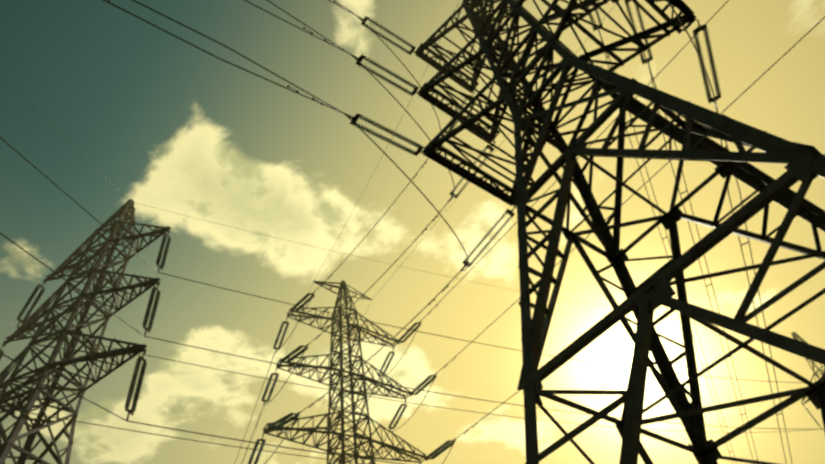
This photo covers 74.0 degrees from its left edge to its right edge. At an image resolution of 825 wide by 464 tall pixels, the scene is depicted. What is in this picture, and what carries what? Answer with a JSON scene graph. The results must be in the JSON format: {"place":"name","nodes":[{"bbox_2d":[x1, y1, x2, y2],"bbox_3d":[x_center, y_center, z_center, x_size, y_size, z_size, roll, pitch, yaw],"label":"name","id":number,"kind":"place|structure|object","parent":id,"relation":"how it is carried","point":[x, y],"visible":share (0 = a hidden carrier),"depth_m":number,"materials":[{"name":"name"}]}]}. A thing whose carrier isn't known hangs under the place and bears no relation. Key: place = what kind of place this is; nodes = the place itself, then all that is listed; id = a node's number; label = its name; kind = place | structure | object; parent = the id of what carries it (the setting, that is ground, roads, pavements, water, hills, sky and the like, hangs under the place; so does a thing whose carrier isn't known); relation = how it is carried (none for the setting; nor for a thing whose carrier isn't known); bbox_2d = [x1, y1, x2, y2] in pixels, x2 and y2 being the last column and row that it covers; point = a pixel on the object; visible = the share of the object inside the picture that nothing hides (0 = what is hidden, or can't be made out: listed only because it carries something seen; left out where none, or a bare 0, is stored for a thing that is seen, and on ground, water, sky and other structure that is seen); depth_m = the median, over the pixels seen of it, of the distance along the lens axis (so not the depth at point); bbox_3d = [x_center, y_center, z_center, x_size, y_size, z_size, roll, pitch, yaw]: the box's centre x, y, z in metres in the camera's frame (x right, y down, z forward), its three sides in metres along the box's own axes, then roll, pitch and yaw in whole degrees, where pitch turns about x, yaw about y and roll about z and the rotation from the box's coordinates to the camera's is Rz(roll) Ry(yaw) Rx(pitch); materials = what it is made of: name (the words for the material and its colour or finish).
{"place":"outdoors","nodes":[
{"label":"outdoors","id":0,"kind":"place"},
{"bbox_2d":[0,0,824,463],"label":"sky","id":1,"kind":"structure","parent":0,"point":[170,125],"materials":[{"name":"yellow"}]},
{"label":"ground","id":2,"kind":"structure","parent":0,"visible":0},
{"bbox_2d":[262,280,426,463],"bbox_3d":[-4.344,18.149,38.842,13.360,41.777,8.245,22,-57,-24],"label":"tower","id":3,"kind":"structure","parent":2,"relation":"on","point":[312,430],"depth_m":44.67,"materials":[{"name":"metal"}]},
{"bbox_2d":[0,0,820,463],"bbox_3d":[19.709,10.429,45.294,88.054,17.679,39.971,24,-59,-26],"label":"insulator strings","id":4,"kind":"object","parent":3,"relation":"attached to","point":[434,454],"visible":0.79,"depth_m":32.13,"materials":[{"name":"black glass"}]},
{"bbox_2d":[0,0,824,463],"bbox_3d":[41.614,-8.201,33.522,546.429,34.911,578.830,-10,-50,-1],"label":"conductors","id":5,"kind":"object","parent":4,"relation":"attached to","point":[652,82],"visible":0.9,"depth_m":33.55,"materials":[{"name":"grey metal"}]},
{"bbox_2d":[0,0,822,460],"bbox_3d":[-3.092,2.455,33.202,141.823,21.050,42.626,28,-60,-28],"label":"line fittings","id":6,"kind":"object","parent":5,"relation":"attached to","point":[420,148],"visible":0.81,"depth_m":31.04,"materials":[{"name":"metal"}]},
{"bbox_2d":[415,0,824,463],"bbox_3d":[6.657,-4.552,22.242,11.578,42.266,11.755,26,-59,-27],"label":"tower","id":7,"kind":"structure","parent":2,"relation":"on","point":[649,295],"depth_m":17.47,"materials":[{"name":"metal"}]},
{"bbox_2d":[791,332,824,405],"bbox_3d":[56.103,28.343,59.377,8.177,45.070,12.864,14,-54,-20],"label":"tower","id":8,"kind":"structure","parent":2,"relation":"on","point":[794,335],"depth_m":73.11,"materials":[{"name":"metal"}]},
{"bbox_3d":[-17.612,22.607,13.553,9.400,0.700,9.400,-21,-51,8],"label":"tower footings","id":9,"kind":"object","parent":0,"visible":0},
{"bbox_2d":[0,199,170,463],"bbox_3d":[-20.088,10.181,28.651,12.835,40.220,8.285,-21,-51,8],"label":"tower","id":10,"kind":"structure","parent":9,"relation":"on","point":[48,368],"depth_m":32.42,"materials":[{"name":"metal"}]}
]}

